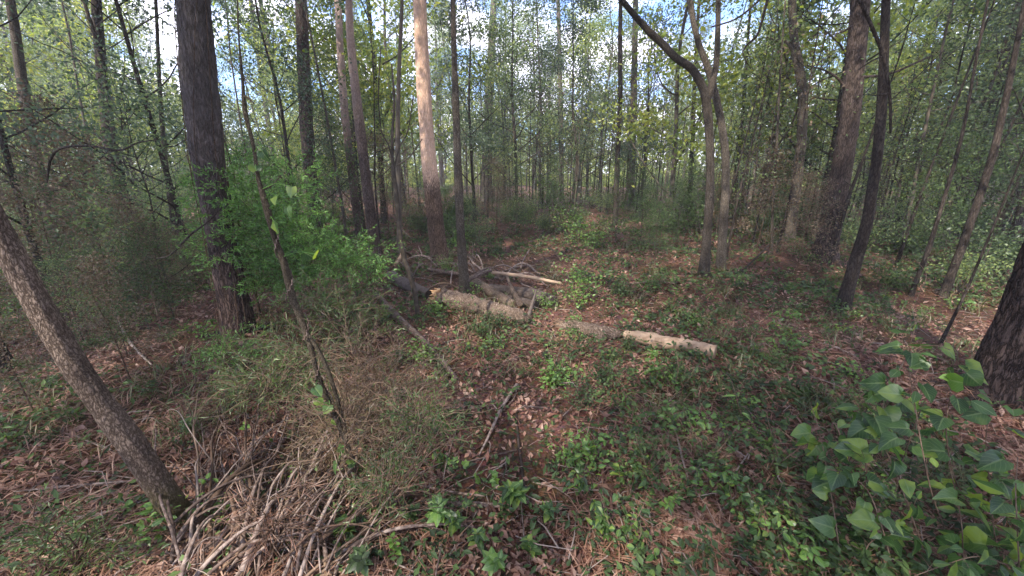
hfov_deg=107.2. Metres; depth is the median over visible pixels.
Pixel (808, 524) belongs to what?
leafy sprig
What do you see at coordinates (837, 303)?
leafy sprig
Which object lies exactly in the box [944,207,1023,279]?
shrub
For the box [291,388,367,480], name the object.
dead stick
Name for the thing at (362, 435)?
dead stick
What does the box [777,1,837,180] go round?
sapling
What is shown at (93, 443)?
fallen branch
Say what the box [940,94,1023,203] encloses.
understory tree
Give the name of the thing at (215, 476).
dead stick
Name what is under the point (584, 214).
shrub
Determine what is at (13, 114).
understory tree
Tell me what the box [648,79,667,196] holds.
sapling
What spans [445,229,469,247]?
shrub
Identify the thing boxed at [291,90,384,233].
bushy sapling
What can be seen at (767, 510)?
leafy sprig
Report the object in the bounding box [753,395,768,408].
leafy sprig
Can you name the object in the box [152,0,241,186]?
forest tree
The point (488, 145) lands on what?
sapling
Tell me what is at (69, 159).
dead bush
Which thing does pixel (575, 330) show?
leafy sprig
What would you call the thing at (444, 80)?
forest tree
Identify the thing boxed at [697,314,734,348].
leafy sprig
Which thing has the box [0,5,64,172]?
forest tree
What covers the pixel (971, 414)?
leafy vine
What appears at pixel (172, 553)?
dead stick
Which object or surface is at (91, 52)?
understory tree
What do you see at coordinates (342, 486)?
dead stick
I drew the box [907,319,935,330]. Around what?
leafy sprig
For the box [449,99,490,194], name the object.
sapling
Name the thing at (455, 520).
seedling
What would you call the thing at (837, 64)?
sapling
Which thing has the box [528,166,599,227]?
shrub
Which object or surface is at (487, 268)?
dead stick
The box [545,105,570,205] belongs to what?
sapling
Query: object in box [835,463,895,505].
leafy sprig
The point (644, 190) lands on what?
shrub
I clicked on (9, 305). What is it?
bushy sapling
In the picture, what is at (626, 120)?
sapling
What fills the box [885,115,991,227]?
understory tree
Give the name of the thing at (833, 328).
leafy sprig
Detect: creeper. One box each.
[517,311,550,332]
[533,356,609,382]
[570,345,666,367]
[582,390,700,414]
[600,323,626,331]
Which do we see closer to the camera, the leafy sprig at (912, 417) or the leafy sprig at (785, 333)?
the leafy sprig at (912, 417)
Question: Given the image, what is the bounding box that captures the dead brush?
[86,215,213,299]
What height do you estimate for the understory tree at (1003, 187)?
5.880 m
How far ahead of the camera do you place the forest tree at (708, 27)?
29.09 m
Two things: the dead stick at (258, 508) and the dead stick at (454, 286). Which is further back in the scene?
the dead stick at (454, 286)
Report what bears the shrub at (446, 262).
on the ground at (506, 426)
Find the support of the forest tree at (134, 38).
on the ground at (506, 426)
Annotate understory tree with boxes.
[0,0,185,287]
[0,0,223,209]
[0,0,262,245]
[0,0,294,276]
[0,1,133,226]
[0,48,46,164]
[1,0,167,181]
[46,9,184,198]
[51,117,105,169]
[130,0,388,244]
[133,89,238,209]
[155,126,189,178]
[212,0,514,223]
[223,103,273,212]
[225,30,323,200]
[235,125,278,189]
[240,0,342,180]
[256,0,410,224]
[256,0,503,207]
[272,115,304,201]
[286,0,404,233]
[292,86,348,224]
[313,124,330,200]
[355,47,419,179]
[382,33,440,199]
[406,96,436,189]
[411,0,545,219]
[411,50,477,194]
[431,0,585,216]
[449,0,550,203]
[449,115,481,189]
[476,77,527,198]
[482,0,604,209]
[507,0,642,210]
[513,78,557,190]
[519,46,589,204]
[523,0,630,197]
[554,109,584,192]
[559,0,657,203]
[562,91,609,199]
[572,0,826,228]
[590,0,699,217]
[650,69,699,197]
[673,0,972,232]
[684,97,744,187]
[694,0,903,210]
[704,0,834,199]
[707,0,1009,241]
[730,114,766,179]
[731,66,796,175]
[754,142,795,195]
[768,114,830,212]
[776,138,803,203]
[789,12,917,164]
[813,66,877,177]
[814,0,966,207]
[828,0,1023,241]
[853,0,1021,240]
[853,103,885,189]
[857,0,1023,222]
[872,0,1023,267]
[881,85,939,196]
[884,125,972,230]
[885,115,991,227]
[901,2,1023,192]
[901,7,1023,188]
[904,0,1023,237]
[908,3,1023,203]
[925,9,1023,234]
[926,55,1023,229]
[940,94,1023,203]
[963,33,1023,228]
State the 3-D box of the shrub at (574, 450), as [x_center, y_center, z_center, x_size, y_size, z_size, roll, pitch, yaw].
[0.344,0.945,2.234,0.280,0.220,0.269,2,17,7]
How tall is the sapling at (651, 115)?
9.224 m
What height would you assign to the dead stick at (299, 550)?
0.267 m
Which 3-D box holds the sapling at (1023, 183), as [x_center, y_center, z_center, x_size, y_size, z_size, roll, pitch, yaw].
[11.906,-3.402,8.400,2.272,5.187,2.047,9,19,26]
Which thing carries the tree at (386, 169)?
on the ground at (506, 426)
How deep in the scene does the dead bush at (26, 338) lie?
2.39 m
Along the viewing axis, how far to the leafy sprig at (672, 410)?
2.44 m
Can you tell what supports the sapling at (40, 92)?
on the ground at (506, 426)
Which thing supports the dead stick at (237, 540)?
on the ground at (506, 426)
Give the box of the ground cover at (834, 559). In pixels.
[0,199,1023,575]
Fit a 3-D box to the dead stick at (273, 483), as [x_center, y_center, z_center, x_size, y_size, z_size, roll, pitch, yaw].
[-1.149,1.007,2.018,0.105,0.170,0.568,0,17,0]
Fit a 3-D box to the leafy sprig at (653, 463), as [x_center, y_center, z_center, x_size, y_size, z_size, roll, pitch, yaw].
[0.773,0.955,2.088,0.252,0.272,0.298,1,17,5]
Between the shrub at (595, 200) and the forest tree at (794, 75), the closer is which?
the shrub at (595, 200)
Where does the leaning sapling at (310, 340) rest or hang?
on the ground at (506, 426)
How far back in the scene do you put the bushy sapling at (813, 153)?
8.74 m
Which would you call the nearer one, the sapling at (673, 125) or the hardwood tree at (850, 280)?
the hardwood tree at (850, 280)
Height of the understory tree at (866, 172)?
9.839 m
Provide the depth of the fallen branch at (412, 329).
4.09 m
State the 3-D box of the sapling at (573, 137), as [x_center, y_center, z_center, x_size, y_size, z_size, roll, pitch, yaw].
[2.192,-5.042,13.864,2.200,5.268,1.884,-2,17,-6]
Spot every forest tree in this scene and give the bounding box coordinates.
[0,0,76,181]
[0,0,80,179]
[0,0,124,202]
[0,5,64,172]
[2,4,66,121]
[6,0,120,180]
[24,0,127,131]
[28,0,143,177]
[105,0,182,179]
[123,24,177,148]
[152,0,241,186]
[211,0,330,176]
[211,0,334,170]
[212,0,312,184]
[276,5,322,134]
[327,0,387,148]
[365,0,416,190]
[409,0,473,190]
[411,1,459,180]
[427,2,467,185]
[442,31,476,140]
[446,5,485,164]
[474,0,525,168]
[508,0,564,188]
[528,3,571,178]
[557,0,608,192]
[593,11,644,153]
[649,0,725,189]
[658,39,692,166]
[660,22,699,149]
[695,0,758,167]
[700,18,741,140]
[732,2,804,173]
[751,7,839,172]
[757,1,848,188]
[807,0,848,183]
[859,9,917,182]
[864,0,1022,207]
[898,0,939,114]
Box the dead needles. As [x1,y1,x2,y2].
[197,455,335,575]
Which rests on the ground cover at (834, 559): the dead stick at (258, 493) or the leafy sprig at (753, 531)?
the dead stick at (258, 493)
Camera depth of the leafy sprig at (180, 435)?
2.29 m
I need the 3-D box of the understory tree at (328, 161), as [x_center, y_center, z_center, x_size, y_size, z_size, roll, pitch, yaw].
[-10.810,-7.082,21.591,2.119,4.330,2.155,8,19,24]
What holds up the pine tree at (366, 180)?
on the ground at (506, 426)
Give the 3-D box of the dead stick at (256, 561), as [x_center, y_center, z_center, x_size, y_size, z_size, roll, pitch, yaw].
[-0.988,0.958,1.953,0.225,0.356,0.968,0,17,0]
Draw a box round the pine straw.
[0,222,1023,575]
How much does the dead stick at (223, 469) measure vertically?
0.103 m
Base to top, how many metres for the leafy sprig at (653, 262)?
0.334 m
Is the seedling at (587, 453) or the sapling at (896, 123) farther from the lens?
the sapling at (896, 123)
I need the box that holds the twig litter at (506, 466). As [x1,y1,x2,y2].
[0,224,1023,575]
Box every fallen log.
[386,271,432,298]
[428,287,532,324]
[469,275,517,307]
[489,283,557,306]
[494,295,538,309]
[552,318,622,340]
[623,330,716,358]
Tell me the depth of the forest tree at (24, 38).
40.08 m
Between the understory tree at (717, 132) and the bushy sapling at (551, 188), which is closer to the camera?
the bushy sapling at (551, 188)
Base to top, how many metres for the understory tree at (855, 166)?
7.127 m
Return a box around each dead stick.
[117,428,181,567]
[157,443,208,485]
[163,404,214,464]
[166,463,186,563]
[167,452,205,499]
[169,398,208,568]
[170,501,247,544]
[172,454,293,565]
[174,469,319,522]
[176,488,238,538]
[177,413,307,542]
[178,512,228,575]
[179,413,322,549]
[179,536,238,572]
[181,377,217,455]
[182,460,225,525]
[184,452,224,518]
[186,508,243,550]
[188,509,201,542]
[189,483,205,575]
[189,491,270,556]
[193,366,211,534]
[193,504,306,575]
[194,444,283,528]
[194,450,203,546]
[195,471,312,570]
[195,480,314,572]
[196,353,251,539]
[200,455,306,574]
[201,411,243,551]
[201,421,206,456]
[201,478,313,557]
[202,456,326,549]
[203,420,253,498]
[204,410,274,506]
[205,518,247,540]
[207,417,286,537]
[207,515,343,574]
[210,467,322,574]
[213,420,250,458]
[213,520,227,547]
[217,452,256,564]
[217,499,327,575]
[218,484,336,574]
[220,401,246,474]
[220,450,248,570]
[220,474,246,541]
[221,481,256,525]
[223,504,255,520]
[224,394,371,557]
[226,452,241,514]
[227,399,308,511]
[228,503,245,567]
[228,521,330,571]
[230,503,235,557]
[232,439,253,509]
[235,493,256,544]
[235,526,323,575]
[236,436,296,560]
[236,467,351,575]
[236,508,347,567]
[237,403,292,545]
[239,481,305,575]
[239,491,313,571]
[242,424,313,513]
[243,397,262,558]
[247,384,265,484]
[248,447,336,575]
[249,440,364,523]
[251,404,261,476]
[253,397,380,563]
[253,457,277,529]
[256,534,271,575]
[258,452,315,520]
[261,411,303,537]
[263,476,273,549]
[266,397,299,457]
[267,377,391,560]
[267,427,349,549]
[267,476,338,499]
[268,401,309,475]
[268,502,331,560]
[269,427,309,522]
[270,441,308,515]
[270,523,395,571]
[272,410,364,505]
[272,480,345,558]
[276,460,311,515]
[281,383,393,512]
[281,414,326,523]
[282,473,344,575]
[285,411,305,550]
[286,514,336,538]
[289,443,305,504]
[290,465,326,573]
[291,343,437,531]
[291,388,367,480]
[291,520,296,574]
[294,379,373,538]
[294,439,333,535]
[295,448,366,569]
[295,473,337,570]
[296,418,319,533]
[296,491,439,561]
[296,500,425,551]
[297,448,305,550]
[298,427,422,520]
[298,435,381,575]
[298,435,406,536]
[303,474,359,573]
[305,496,454,575]
[306,401,414,540]
[307,467,365,498]
[308,468,381,571]
[313,506,344,553]
[316,522,321,573]
[318,373,366,535]
[318,506,409,574]
[320,542,425,575]
[322,431,348,575]
[323,539,328,561]
[324,490,380,569]
[328,528,410,570]
[332,431,473,575]
[332,523,473,560]
[333,413,360,520]
[333,538,345,575]
[339,470,457,567]
[341,462,442,574]
[343,507,465,560]
[345,474,451,532]
[347,369,375,511]
[347,394,483,515]
[349,448,371,515]
[354,470,397,511]
[402,248,435,262]
[412,263,434,275]
[413,277,447,289]
[418,282,458,294]
[443,430,456,479]
[450,240,481,269]
[470,257,508,277]
[479,264,520,276]
[495,256,524,277]
[501,257,539,280]
[515,272,554,280]
[537,247,561,261]
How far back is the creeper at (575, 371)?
3.22 m
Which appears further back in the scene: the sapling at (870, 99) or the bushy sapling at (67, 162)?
the sapling at (870, 99)
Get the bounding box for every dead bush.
[0,79,134,260]
[0,119,176,302]
[0,176,133,325]
[0,276,72,412]
[20,248,172,378]
[64,186,206,316]
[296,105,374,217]
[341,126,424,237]
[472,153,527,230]
[698,169,742,237]
[728,143,817,253]
[760,166,856,277]
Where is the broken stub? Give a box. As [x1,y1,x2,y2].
[506,275,522,305]
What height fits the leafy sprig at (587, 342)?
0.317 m
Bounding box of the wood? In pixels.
[0,38,1018,192]
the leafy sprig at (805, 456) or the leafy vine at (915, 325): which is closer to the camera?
the leafy sprig at (805, 456)
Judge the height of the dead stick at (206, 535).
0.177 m
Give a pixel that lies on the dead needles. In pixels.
(269, 551)
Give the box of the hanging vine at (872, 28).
[857,0,891,132]
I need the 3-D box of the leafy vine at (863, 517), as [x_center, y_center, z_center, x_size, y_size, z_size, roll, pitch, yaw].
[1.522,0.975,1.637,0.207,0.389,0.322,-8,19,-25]
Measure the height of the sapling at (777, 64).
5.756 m
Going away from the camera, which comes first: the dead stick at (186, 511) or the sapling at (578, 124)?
the dead stick at (186, 511)
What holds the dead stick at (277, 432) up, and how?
on the ground at (506, 426)
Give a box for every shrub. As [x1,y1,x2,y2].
[0,194,37,223]
[7,352,36,369]
[23,226,81,256]
[27,424,67,443]
[35,172,86,204]
[46,160,106,204]
[74,324,112,351]
[76,187,164,241]
[129,173,197,233]
[129,178,154,201]
[130,380,163,402]
[138,205,197,238]
[143,157,190,194]
[150,179,189,203]
[150,214,199,245]
[154,323,184,342]
[180,194,234,230]
[187,238,271,276]
[200,209,271,274]
[234,192,293,247]
[277,153,332,193]
[314,225,342,245]
[321,198,347,221]
[322,207,340,221]
[373,174,404,197]
[398,328,441,365]
[402,203,426,233]
[409,207,455,238]
[410,177,455,231]
[420,292,449,313]
[433,254,457,270]
[440,183,453,194]
[443,215,492,243]
[444,201,470,217]
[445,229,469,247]
[446,183,483,214]
[447,197,483,216]
[464,319,497,337]
[467,156,527,189]
[474,307,509,330]
[477,155,525,187]
[482,264,494,279]
[485,240,505,254]
[494,196,535,218]
[509,188,540,220]
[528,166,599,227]
[530,174,565,195]
[531,203,569,234]
[533,290,557,308]
[534,344,574,395]
[546,422,592,473]
[549,204,595,243]
[553,363,612,413]
[554,251,614,307]
[569,207,593,223]
[574,216,617,247]
[583,185,604,208]
[584,346,633,387]
[586,180,623,212]
[604,275,639,296]
[613,330,645,350]
[620,420,665,463]
[622,185,655,196]
[637,269,675,291]
[638,197,701,232]
[640,176,664,191]
[644,346,662,359]
[655,172,676,188]
[661,357,694,384]
[662,171,702,207]
[664,154,766,234]
[677,190,738,225]
[684,308,707,323]
[692,181,718,208]
[694,165,718,187]
[712,301,735,317]
[716,186,748,212]
[718,398,758,425]
[736,198,783,235]
[749,205,802,231]
[761,350,794,372]
[810,207,861,239]
[817,163,889,205]
[840,198,917,250]
[861,258,943,291]
[878,226,958,254]
[882,188,996,253]
[897,195,953,230]
[919,224,1019,293]
[925,203,1016,236]
[942,173,1015,205]
[942,191,1014,237]
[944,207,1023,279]
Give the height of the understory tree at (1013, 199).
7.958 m
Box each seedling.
[178,417,197,434]
[239,421,249,439]
[333,513,356,538]
[344,544,373,575]
[385,532,402,560]
[398,503,421,523]
[424,492,449,527]
[443,509,467,536]
[466,526,489,554]
[481,546,507,575]
[497,479,529,510]
[497,499,509,529]
[519,534,542,563]
[536,500,555,522]
[582,444,597,469]
[592,508,616,533]
[610,463,628,492]
[619,392,632,411]
[633,543,645,560]
[659,494,683,516]
[696,526,714,556]
[760,436,781,468]
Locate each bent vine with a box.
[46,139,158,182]
[156,207,222,258]
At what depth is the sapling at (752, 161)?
16.93 m
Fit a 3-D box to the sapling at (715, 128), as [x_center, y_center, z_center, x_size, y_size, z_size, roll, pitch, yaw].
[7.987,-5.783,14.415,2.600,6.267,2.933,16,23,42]
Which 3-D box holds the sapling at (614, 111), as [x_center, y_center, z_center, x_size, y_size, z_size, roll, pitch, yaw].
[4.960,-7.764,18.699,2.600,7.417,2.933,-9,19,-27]
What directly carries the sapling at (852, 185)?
on the ground at (506, 426)
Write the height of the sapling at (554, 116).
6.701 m
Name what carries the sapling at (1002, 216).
on the ground at (506, 426)
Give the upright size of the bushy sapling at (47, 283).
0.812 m
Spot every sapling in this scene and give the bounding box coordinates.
[0,71,47,168]
[0,73,44,225]
[0,137,61,252]
[0,154,124,280]
[0,267,16,302]
[0,270,27,323]
[1,165,41,247]
[2,25,70,207]
[4,89,136,248]
[13,218,58,274]
[14,19,259,300]
[14,259,74,309]
[17,0,129,226]
[22,21,71,172]
[27,4,117,143]
[27,66,79,169]
[32,238,104,340]
[44,240,108,303]
[58,232,134,320]
[63,21,181,209]
[64,155,126,246]
[65,215,119,276]
[68,270,149,357]
[72,28,151,188]
[77,1,169,120]
[80,161,169,276]
[85,0,159,205]
[90,70,157,195]
[99,233,182,329]
[108,97,201,235]
[111,216,207,316]
[120,7,200,208]
[138,66,191,193]
[161,231,207,289]
[168,136,404,317]
[178,225,206,273]
[211,0,258,212]
[213,0,280,189]
[214,35,242,190]
[219,81,257,171]
[226,0,336,199]
[226,72,299,185]
[235,126,293,204]
[237,0,361,495]
[254,0,372,244]
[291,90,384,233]
[292,127,347,225]
[330,0,418,241]
[342,151,388,211]
[377,0,408,214]
[378,48,421,318]
[378,77,439,203]
[380,0,419,206]
[393,157,448,231]
[427,0,472,125]
[434,94,471,173]
[441,185,454,221]
[442,48,476,194]
[444,185,496,253]
[449,79,519,216]
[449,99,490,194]
[460,77,480,196]
[461,0,504,211]
[461,53,481,182]
[462,110,481,196]
[465,54,495,196]
[465,59,498,202]
[478,43,510,208]
[480,25,524,210]
[485,175,511,218]
[486,94,517,205]
[489,86,533,204]
[495,101,521,199]
[498,57,527,201]
[500,157,539,233]
[502,6,559,209]
[510,39,579,195]
[512,96,544,202]
[513,64,561,208]
[516,0,559,210]
[517,40,572,211]
[518,109,545,180]
[519,34,581,212]
[521,51,544,196]
[521,110,548,208]
[525,111,536,198]
[530,152,574,232]
[534,135,556,206]
[542,77,602,218]
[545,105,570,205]
[555,44,609,207]
[556,77,591,196]
[557,55,571,187]
[566,30,610,214]
[567,101,585,202]
[573,29,635,212]
[573,123,612,214]
[576,68,602,200]
[577,178,586,202]
[585,150,654,241]
[587,78,611,206]
[588,39,648,214]
[588,123,609,207]
[594,5,660,203]
[594,48,625,189]
[596,57,614,196]
[597,101,624,196]
[600,64,623,192]
[608,3,669,197]
[610,56,647,206]
[611,160,668,253]
[622,72,674,172]
[623,57,658,165]
[624,17,690,213]
[631,183,662,228]
[634,178,689,258]
[635,71,665,190]
[638,53,688,198]
[642,47,672,192]
[646,135,663,192]
[647,70,687,202]
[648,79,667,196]
[652,63,688,200]
[652,88,687,197]
[653,17,725,205]
[656,60,685,185]
[657,157,704,237]
[662,69,715,175]
[663,53,709,198]
[674,173,692,210]
[677,0,836,256]
[681,50,753,170]
[682,130,705,190]
[686,80,734,192]
[699,1,806,231]
[702,0,770,199]
[703,0,825,201]
[703,83,763,186]
[704,66,766,229]
[715,0,819,233]
[715,62,762,176]
[715,86,748,165]
[716,25,786,218]
[716,74,780,224]
[718,20,789,232]
[718,87,763,178]
[733,51,822,243]
[734,33,788,208]
[738,5,815,206]
[745,0,879,252]
[745,146,793,230]
[749,6,844,220]
[749,8,812,212]
[758,19,844,183]
[759,122,834,226]
[760,52,842,212]
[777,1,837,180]
[780,0,845,229]
[786,2,919,164]
[789,89,840,238]
[796,0,989,265]
[802,13,868,222]
[806,2,849,149]
[808,16,846,180]
[813,17,943,226]
[820,37,898,184]
[822,0,1023,265]
[829,56,926,231]
[846,53,907,222]
[847,0,914,209]
[848,161,901,231]
[852,100,874,179]
[853,116,980,249]
[854,0,1022,235]
[857,41,971,244]
[858,67,918,169]
[862,0,975,233]
[866,0,1023,255]
[875,106,1020,268]
[876,0,945,222]
[876,1,972,204]
[880,21,952,175]
[882,48,985,232]
[882,77,959,231]
[886,17,929,143]
[886,45,955,231]
[889,35,962,218]
[893,0,1023,249]
[900,66,1023,259]
[905,124,1023,277]
[910,1,982,217]
[919,0,1023,190]
[927,65,1023,234]
[999,91,1023,233]
[1006,99,1023,240]
[1007,139,1019,227]
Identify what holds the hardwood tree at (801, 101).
on the ground at (506, 426)
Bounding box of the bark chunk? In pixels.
[198,401,235,423]
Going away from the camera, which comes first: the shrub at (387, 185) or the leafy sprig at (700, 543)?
the leafy sprig at (700, 543)
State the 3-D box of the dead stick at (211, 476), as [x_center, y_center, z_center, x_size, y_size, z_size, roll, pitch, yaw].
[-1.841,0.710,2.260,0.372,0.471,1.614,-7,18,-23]
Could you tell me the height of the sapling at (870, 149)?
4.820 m
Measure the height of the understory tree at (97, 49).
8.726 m
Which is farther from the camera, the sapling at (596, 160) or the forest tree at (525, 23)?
the forest tree at (525, 23)
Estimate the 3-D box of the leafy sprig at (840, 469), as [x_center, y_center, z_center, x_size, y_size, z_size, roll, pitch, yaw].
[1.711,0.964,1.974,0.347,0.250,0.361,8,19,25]
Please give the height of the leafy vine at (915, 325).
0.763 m
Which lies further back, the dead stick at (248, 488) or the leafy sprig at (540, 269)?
the leafy sprig at (540, 269)
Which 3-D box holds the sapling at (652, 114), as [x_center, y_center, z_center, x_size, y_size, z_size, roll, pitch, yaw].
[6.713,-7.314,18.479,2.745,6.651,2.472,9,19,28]
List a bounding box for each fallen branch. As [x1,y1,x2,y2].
[0,488,133,573]
[1,485,112,552]
[14,480,129,491]
[74,435,110,450]
[111,307,152,365]
[253,289,268,312]
[373,292,458,381]
[373,501,531,507]
[394,253,401,265]
[413,483,484,496]
[427,268,458,275]
[450,449,516,460]
[469,269,491,280]
[479,383,517,454]
[491,271,561,284]
[515,413,525,493]
[527,290,536,315]
[620,281,674,284]
[671,418,688,478]
[739,244,769,273]
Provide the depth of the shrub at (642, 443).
2.26 m
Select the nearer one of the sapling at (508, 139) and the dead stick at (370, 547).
the dead stick at (370, 547)
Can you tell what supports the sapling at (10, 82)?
on the ground at (506, 426)
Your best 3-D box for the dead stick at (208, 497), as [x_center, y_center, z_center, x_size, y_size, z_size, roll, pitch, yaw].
[-1.386,0.922,2.114,0.236,0.197,0.983,2,17,7]
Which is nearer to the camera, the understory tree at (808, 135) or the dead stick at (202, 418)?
the dead stick at (202, 418)
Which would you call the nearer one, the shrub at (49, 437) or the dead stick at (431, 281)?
the shrub at (49, 437)
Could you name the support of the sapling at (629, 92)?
on the ground at (506, 426)
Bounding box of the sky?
[0,0,996,173]
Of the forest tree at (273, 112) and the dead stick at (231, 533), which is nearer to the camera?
the dead stick at (231, 533)
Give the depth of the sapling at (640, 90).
16.25 m
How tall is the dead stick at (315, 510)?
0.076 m
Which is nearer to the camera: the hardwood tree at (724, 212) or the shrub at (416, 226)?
the hardwood tree at (724, 212)
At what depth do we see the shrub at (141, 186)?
17.25 m
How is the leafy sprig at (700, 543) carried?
on the ground at (506, 426)
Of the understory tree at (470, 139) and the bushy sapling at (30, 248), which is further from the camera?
the understory tree at (470, 139)
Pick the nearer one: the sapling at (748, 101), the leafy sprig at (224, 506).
the leafy sprig at (224, 506)
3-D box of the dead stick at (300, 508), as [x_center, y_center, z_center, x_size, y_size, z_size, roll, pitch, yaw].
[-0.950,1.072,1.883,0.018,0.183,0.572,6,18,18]
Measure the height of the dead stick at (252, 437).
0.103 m
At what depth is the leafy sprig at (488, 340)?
3.81 m
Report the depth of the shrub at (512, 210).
13.55 m
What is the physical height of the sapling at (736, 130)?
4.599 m
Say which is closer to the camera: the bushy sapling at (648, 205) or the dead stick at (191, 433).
the dead stick at (191, 433)
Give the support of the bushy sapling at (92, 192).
on the ground at (506, 426)
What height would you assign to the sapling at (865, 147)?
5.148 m
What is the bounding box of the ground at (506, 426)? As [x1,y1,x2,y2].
[0,174,1023,575]
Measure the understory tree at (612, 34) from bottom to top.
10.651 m
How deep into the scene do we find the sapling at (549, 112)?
14.85 m
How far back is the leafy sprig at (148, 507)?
1.77 m
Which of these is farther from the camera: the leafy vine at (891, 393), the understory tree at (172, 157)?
the understory tree at (172, 157)
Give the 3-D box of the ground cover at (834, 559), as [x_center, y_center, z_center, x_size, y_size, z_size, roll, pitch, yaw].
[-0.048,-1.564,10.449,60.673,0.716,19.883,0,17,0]
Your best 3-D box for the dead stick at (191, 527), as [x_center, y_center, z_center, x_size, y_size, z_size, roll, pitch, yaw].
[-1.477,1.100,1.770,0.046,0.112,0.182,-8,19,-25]
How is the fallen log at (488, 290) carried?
on the ground at (506, 426)
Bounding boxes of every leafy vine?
[333,450,355,512]
[417,407,468,470]
[457,469,499,506]
[720,373,749,424]
[791,403,869,563]
[820,450,919,561]
[834,376,901,531]
[835,402,926,547]
[839,505,931,575]
[859,337,954,481]
[877,329,982,554]
[889,373,1023,461]
[900,258,926,370]
[909,344,1020,522]
[914,421,990,562]
[914,533,1023,575]
[956,401,1023,575]
[959,449,1023,567]
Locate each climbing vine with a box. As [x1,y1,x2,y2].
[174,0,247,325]
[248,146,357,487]
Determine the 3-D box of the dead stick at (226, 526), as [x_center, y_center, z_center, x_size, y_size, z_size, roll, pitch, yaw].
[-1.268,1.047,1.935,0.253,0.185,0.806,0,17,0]
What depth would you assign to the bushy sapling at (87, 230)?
5.61 m
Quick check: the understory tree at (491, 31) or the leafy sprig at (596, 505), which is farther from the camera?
the understory tree at (491, 31)
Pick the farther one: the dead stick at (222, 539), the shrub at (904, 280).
the shrub at (904, 280)
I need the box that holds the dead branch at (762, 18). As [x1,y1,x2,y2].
[711,0,768,68]
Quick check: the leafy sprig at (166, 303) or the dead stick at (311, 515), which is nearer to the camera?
the dead stick at (311, 515)
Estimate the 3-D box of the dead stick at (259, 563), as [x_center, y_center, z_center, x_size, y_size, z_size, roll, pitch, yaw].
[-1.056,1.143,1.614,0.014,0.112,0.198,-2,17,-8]
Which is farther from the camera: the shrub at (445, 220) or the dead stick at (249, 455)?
the shrub at (445, 220)
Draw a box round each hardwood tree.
[5,0,60,238]
[154,0,186,266]
[395,0,403,253]
[450,0,470,292]
[479,0,527,201]
[556,0,563,200]
[612,2,622,224]
[624,0,638,210]
[686,1,699,216]
[687,0,729,268]
[729,1,751,222]
[766,0,807,240]
[769,0,785,254]
[834,0,890,311]
[907,0,988,296]
[913,3,952,223]
[937,0,1023,298]
[938,148,1023,343]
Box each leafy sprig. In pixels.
[123,316,153,325]
[125,471,233,557]
[156,294,179,313]
[156,414,199,454]
[177,319,194,334]
[185,318,218,340]
[186,499,229,531]
[205,493,242,528]
[248,311,273,332]
[255,296,276,315]
[315,299,335,313]
[365,400,379,422]
[389,321,411,343]
[389,346,408,366]
[414,315,426,327]
[420,489,463,529]
[424,367,457,386]
[429,449,452,471]
[451,297,477,323]
[454,282,482,293]
[467,335,506,360]
[479,333,509,349]
[500,350,511,361]
[530,259,549,275]
[539,435,598,494]
[559,328,583,340]
[565,316,581,334]
[565,429,624,478]
[571,326,606,357]
[585,485,680,575]
[598,356,636,390]
[599,441,660,491]
[600,345,634,363]
[626,322,641,330]
[627,433,678,482]
[634,356,682,392]
[643,247,662,266]
[655,400,717,434]
[657,340,705,397]
[662,451,702,491]
[675,407,761,468]
[680,453,760,493]
[681,404,759,452]
[692,530,715,567]
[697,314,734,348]
[697,322,720,340]
[707,370,756,417]
[709,464,799,549]
[716,409,738,434]
[722,428,750,459]
[722,517,794,566]
[729,312,769,340]
[729,389,773,410]
[730,500,829,575]
[731,414,760,435]
[732,273,751,284]
[733,473,816,544]
[735,312,761,342]
[742,485,775,515]
[751,344,770,359]
[751,410,830,474]
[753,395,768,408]
[762,329,814,352]
[763,293,792,314]
[768,304,811,322]
[768,317,809,341]
[773,449,806,474]
[780,324,810,346]
[786,448,824,470]
[789,289,814,310]
[791,514,826,546]
[797,250,815,259]
[801,379,830,398]
[801,441,896,499]
[808,253,825,262]
[817,316,853,336]
[823,296,843,308]
[828,360,886,383]
[835,303,878,321]
[835,323,866,335]
[835,405,876,416]
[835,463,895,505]
[836,378,867,411]
[845,467,915,500]
[868,287,902,303]
[868,410,917,442]
[873,477,923,521]
[884,393,957,430]
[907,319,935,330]
[916,303,934,311]
[936,292,975,309]
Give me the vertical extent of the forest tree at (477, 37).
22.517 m
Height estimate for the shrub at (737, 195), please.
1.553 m
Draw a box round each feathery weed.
[0,483,152,575]
[143,313,373,445]
[174,318,288,380]
[255,258,408,356]
[255,335,418,504]
[271,293,489,492]
[320,368,495,551]
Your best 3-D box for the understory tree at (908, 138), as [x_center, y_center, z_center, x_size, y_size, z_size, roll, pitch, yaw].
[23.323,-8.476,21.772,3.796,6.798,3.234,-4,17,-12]
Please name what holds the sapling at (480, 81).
on the ground at (506, 426)
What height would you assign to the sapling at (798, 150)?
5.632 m
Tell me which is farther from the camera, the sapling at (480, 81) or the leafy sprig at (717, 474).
the sapling at (480, 81)
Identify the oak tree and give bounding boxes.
[0,204,204,542]
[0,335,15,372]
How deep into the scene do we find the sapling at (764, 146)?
15.42 m
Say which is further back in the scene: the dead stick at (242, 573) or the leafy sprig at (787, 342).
the leafy sprig at (787, 342)
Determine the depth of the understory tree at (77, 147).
22.93 m
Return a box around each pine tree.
[91,0,129,243]
[175,0,275,346]
[295,0,323,240]
[334,0,363,238]
[345,0,382,255]
[413,0,456,268]
[803,0,932,266]
[922,241,1023,415]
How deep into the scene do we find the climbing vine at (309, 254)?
1.64 m
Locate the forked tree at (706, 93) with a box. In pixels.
[618,0,720,278]
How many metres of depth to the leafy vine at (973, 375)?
1.69 m

